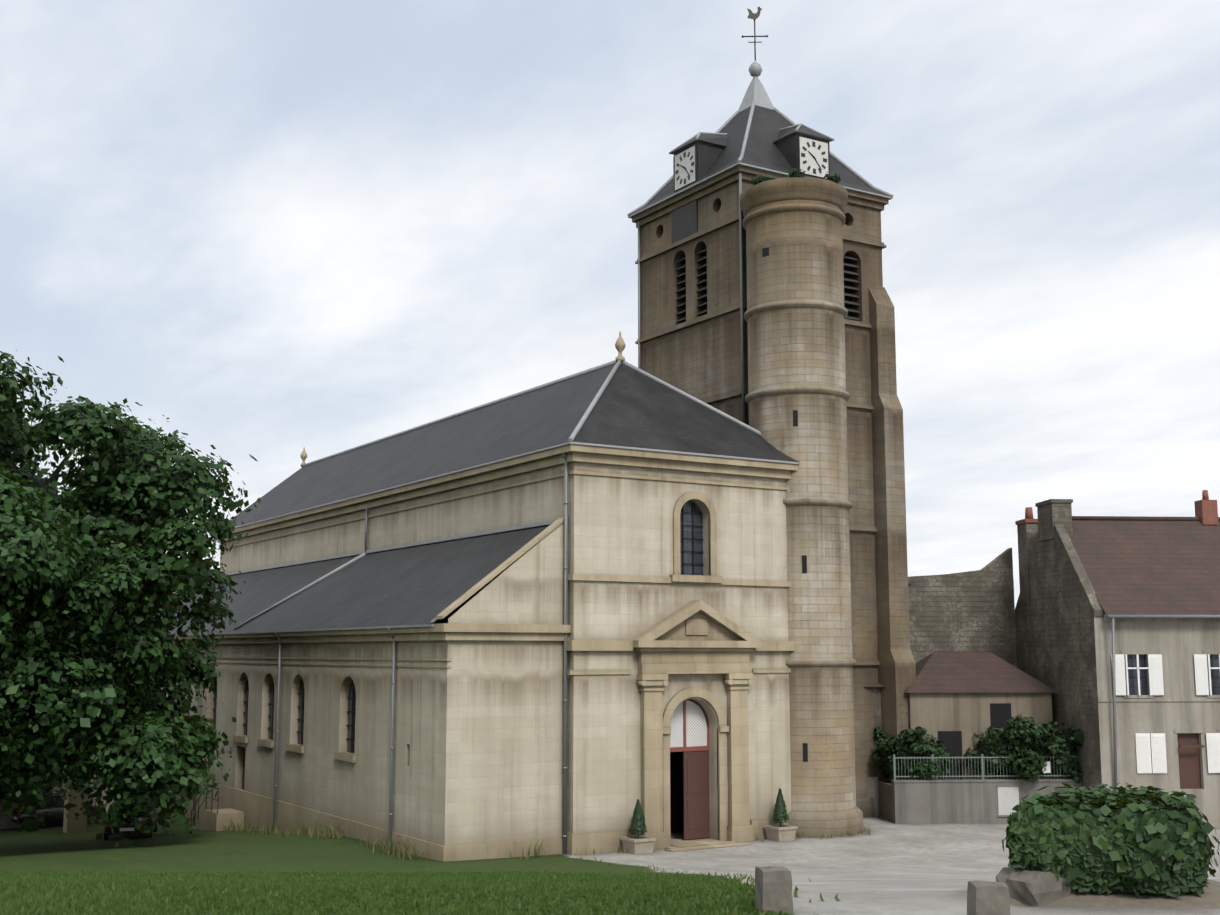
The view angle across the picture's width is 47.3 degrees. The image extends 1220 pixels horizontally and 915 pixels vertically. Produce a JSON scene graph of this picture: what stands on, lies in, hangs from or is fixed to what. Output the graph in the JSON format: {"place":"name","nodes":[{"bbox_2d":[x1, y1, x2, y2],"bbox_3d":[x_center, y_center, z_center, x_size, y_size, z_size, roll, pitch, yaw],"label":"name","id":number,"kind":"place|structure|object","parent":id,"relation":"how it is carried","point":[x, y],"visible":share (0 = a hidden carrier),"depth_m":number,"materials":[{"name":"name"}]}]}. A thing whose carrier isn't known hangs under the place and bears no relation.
{"place":"outdoors","nodes":[
{"label":"outdoors","id":0,"kind":"place"},
{"bbox_2d":[0,816,1219,914],"bbox_3d":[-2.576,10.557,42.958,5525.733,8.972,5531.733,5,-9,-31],"label":"ground","id":1,"kind":"structure","parent":0,"point":[886,867],"depth_m":39.83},
{"bbox_2d":[0,767,59,831],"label":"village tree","id":2,"kind":"object","parent":1,"relation":"on","point":[27,825],"depth_m":61.08,"materials":[{"name":"green plant"}]},
{"bbox_2d":[0,772,64,828],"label":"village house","id":3,"kind":"structure","parent":1,"relation":"on","point":[6,822],"depth_m":64.40,"materials":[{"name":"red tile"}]},
{"bbox_2d":[11,793,105,827],"bbox_3d":[-25.770,16.499,65.156,3.970,1.452,1.700,6,-10,-36],"label":"parked car","id":4,"kind":"object","parent":1,"relation":"on","point":[56,815],"visible":0.33,"depth_m":64.19,"materials":[{"name":"black paint"}]},
{"bbox_2d":[63,766,87,832],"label":"gate pier","id":5,"kind":"structure","parent":1,"relation":"on","point":[72,824],"depth_m":58.26,"materials":[{"name":"stone"}]},
{"bbox_2d":[88,768,113,811],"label":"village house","id":6,"kind":"structure","parent":1,"relation":"on","point":[104,801],"depth_m":72.12,"materials":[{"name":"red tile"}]},
{"bbox_2d":[0,351,260,847],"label":"lime tree","id":7,"kind":"object","parent":1,"relation":"on","point":[94,575],"visible":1,"depth_m":44.41,"materials":[{"name":"green plant"}]},
{"bbox_2d":[104,798,157,839],"bbox_3d":[-18.272,13.745,53.226,1.700,1.452,3.970,2,-8,-14],"label":"parked car","id":8,"kind":"object","parent":1,"relation":"on","point":[126,829],"visible":0.46,"depth_m":51.44,"materials":[{"name":"black paint"}]},
{"bbox_2d":[190,787,243,830],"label":"aisle steps","id":9,"kind":"structure","parent":1,"relation":"on","point":[211,819],"depth_m":55.02,"materials":[{"name":"stone"}]},
{"bbox_2d":[222,817,545,859],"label":"wall weeds","id":10,"kind":"object","parent":1,"relation":"on","point":[407,855],"depth_m":45.48,"materials":[{"name":"green plant"}]},
{"bbox_2d":[0,868,793,914],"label":"lawn grass","id":11,"kind":"structure","parent":1,"relation":"on","point":[141,892],"depth_m":12.19,"materials":[{"name":"green plant"}]},
{"bbox_2d":[149,462,790,845],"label":"church walls","id":12,"kind":"structure","parent":1,"relation":"on","point":[478,741],"depth_m":43.90,"materials":[{"name":"beige stone"}]},
{"bbox_2d":[192,449,568,853],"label":"drainpipes","id":13,"kind":"object","parent":12,"relation":"attached to","point":[565,699],"visible":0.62,"depth_m":42.88,"materials":[{"name":"grey metal"}]},
{"bbox_2d":[164,502,703,752],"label":"arched windows","id":14,"kind":"structure","parent":12,"relation":"in","point":[352,684],"depth_m":47.01,"materials":[{"name":"black glass"}]},
{"bbox_2d":[130,444,797,861],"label":"stone moldings","id":15,"kind":"structure","parent":12,"relation":"attached to","point":[696,636],"depth_m":44.42,"materials":[{"name":"beige stone"}]},
{"bbox_2d":[153,331,799,635],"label":"church roofs","id":16,"kind":"structure","parent":12,"relation":"on","point":[620,402],"depth_m":49.95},
{"bbox_2d":[670,699,709,839],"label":"church door","id":17,"kind":"structure","parent":12,"relation":"in","point":[689,773],"depth_m":44.60,"materials":[{"name":"brown wood"}]},
{"bbox_2d":[620,799,655,853],"bbox_3d":[0.849,11.135,41.986,0.780,1.628,0.780,5,-9,-31],"label":"topiary","id":18,"kind":"object","parent":1,"relation":"on","point":[639,843],"visible":1,"depth_m":41.79,"materials":[{"name":"plant"}]},
{"bbox_2d":[543,854,839,914],"bbox_3d":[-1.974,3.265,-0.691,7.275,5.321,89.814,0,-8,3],"label":"lawn edge tufts","id":19,"kind":"object","parent":1,"relation":"on","point":[741,878],"visible":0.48,"depth_m":19.26,"materials":[{"name":"green plant"}]},
{"bbox_2d":[576,826,870,854],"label":"weeds","id":20,"kind":"object","parent":1,"relation":"on","point":[762,840],"visible":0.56,"depth_m":45.17,"materials":[{"name":"green plant"}]},
{"bbox_2d":[632,165,915,817],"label":"tower stone trim","id":21,"kind":"structure","parent":1,"relation":"on","point":[895,662],"depth_m":52.65,"materials":[{"name":"beige stone"}]},
{"bbox_2d":[755,866,792,913],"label":"stone bollard","id":22,"kind":"object","parent":1,"relation":"on","point":[773,887],"visible":0.92,"depth_m":11.15,"materials":[{"name":"grey stone"}]},
{"bbox_2d":[763,788,797,841],"bbox_3d":[5.486,11.506,44.824,0.780,1.680,0.780,5,-9,-31],"label":"topiary","id":23,"kind":"object","parent":1,"relation":"on","point":[780,832],"visible":1,"depth_m":44.63,"materials":[{"name":"plant"}]},
{"bbox_2d":[739,177,862,837],"bbox_3d":[6.629,3.121,48.550,3.880,26.220,3.880,5,-9,-31],"label":"stair turret","id":24,"kind":"object","parent":1,"relation":"on","point":[797,397],"visible":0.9,"depth_m":47.55,"materials":[{"name":"stone"}]},
{"bbox_2d":[751,175,770,184],"bbox_3d":[5.351,-9.770,49.248,0.740,0.485,0.637,0,-8,3],"label":"plant tuft","id":25,"kind":"object","parent":24,"relation":"on","point":[758,179],"visible":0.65,"depth_m":49.09,"materials":[{"name":"green plant"}]},
{"bbox_2d":[787,168,805,177],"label":"plant tuft","id":26,"kind":"object","parent":24,"relation":"on","point":[799,173],"visible":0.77,"depth_m":48.54,"materials":[{"name":"green plant"}]},
{"bbox_2d":[823,172,840,182],"bbox_3d":[7.887,-9.787,49.187,0.701,0.541,0.677,5,-9,-31],"label":"plant tuft","id":27,"kind":"object","parent":24,"relation":"on","point":[835,178],"visible":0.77,"depth_m":49.05,"materials":[{"name":"green plant"}]},
{"bbox_2d":[864,548,1056,780],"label":"old wall and annexes","id":28,"kind":"structure","parent":1,"relation":"on","point":[971,678],"depth_m":53.00,"materials":[{"name":"grey stone"}]},
{"bbox_2d":[967,880,1010,914],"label":"stone bollard","id":29,"kind":"object","parent":1,"relation":"on","point":[987,898],"visible":1,"depth_m":10.32,"materials":[{"name":"grey stone"}]},
{"bbox_2d":[995,867,1079,906],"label":"boulder","id":30,"kind":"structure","parent":1,"relation":"on","point":[1037,888],"depth_m":11.65,"materials":[{"name":"grey stone"}]},
{"bbox_2d":[1002,782,1219,897],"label":"clipped hedge","id":31,"kind":"object","parent":1,"relation":"on","point":[1099,838],"visible":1,"depth_m":11.71,"materials":[{"name":"green plant"}]},
{"bbox_2d":[1010,879,1219,908],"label":"hedge bed","id":32,"kind":"object","parent":1,"relation":"on","point":[1210,898],"visible":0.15,"depth_m":11.63,"materials":[{"name":"soil"}]},
{"bbox_2d":[1015,524,1219,827],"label":"house walls","id":33,"kind":"structure","parent":1,"relation":"on","point":[1063,624],"depth_m":48.58,"materials":[{"name":"beige paint"}]},
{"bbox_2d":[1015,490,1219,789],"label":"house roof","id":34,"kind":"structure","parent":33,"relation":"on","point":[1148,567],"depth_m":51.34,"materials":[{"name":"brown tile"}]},
{"bbox_2d":[1111,654,1219,772],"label":"window shutters","id":35,"kind":"object","parent":33,"relation":"attached to","point":[1146,750],"visible":0.98,"depth_m":48.15,"materials":[{"name":"white wood"}]},
{"bbox_2d":[0,0,1219,606],"label":"sky","id":36,"kind":"structure","parent":0,"point":[272,230],"materials":[{"name":"white"}]},
{"bbox_2d":[640,180,882,797],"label":"tower walls","id":37,"kind":"structure","parent":0,"point":[694,279],"depth_m":53.05,"materials":[{"name":"beige stone"}]},
{"bbox_2d":[638,172,744,422],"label":"drainpipes","id":38,"kind":"object","parent":37,"relation":"attached to","point":[741,308],"visible":0.62,"depth_m":50.88,"materials":[{"name":"grey metal"}]},
{"bbox_2d":[627,7,893,218],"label":"tower roof","id":39,"kind":"structure","parent":37,"relation":"on","point":[757,130],"depth_m":54.24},
{"bbox_2d":[867,777,1080,823],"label":"garden wall","id":40,"kind":"structure","parent":0,"point":[923,801],"depth_m":49.18,"materials":[{"name":"grey concrete"}]},
{"bbox_2d":[872,727,890,780],"bbox_3d":[10.626,10.979,52.055,2.346,2.871,2.169,0,-8,-3],"label":"garden shrub","id":41,"kind":"object","parent":40,"relation":"on","point":[876,729],"visible":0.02,"depth_m":51.32,"materials":[{"name":"green plant"}]},
{"bbox_2d":[870,724,963,784],"bbox_3d":[11.100,11.022,50.557,2.728,2.604,3.460,5,-9,-31],"label":"garden shrub","id":42,"kind":"object","parent":40,"relation":"on","point":[916,745],"visible":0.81,"depth_m":49.96,"materials":[{"name":"green plant"}]},
{"bbox_2d":[957,713,1059,782],"bbox_3d":[14.618,10.817,50.711,3.360,3.059,4.335,5,-9,-31],"label":"garden shrub","id":43,"kind":"object","parent":40,"relation":"on","point":[1015,741],"visible":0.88,"depth_m":49.61,"materials":[{"name":"green plant"}]},
{"bbox_2d":[1028,720,1084,783],"bbox_3d":[16.491,10.865,50.515,2.652,2.651,2.830,-2,-8,12],"label":"garden shrub","id":44,"kind":"object","parent":40,"relation":"on","point":[1067,747],"visible":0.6,"depth_m":49.74,"materials":[{"name":"green plant"}]},
{"bbox_2d":[893,754,1078,779],"bbox_3d":[13.437,11.011,49.547,6.790,0.890,0.070,1,-8,-4],"label":"garden railing","id":45,"kind":"object","parent":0,"point":[1047,767],"visible":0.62,"depth_m":49.50,"materials":[{"name":"grey metal"}]}
]}

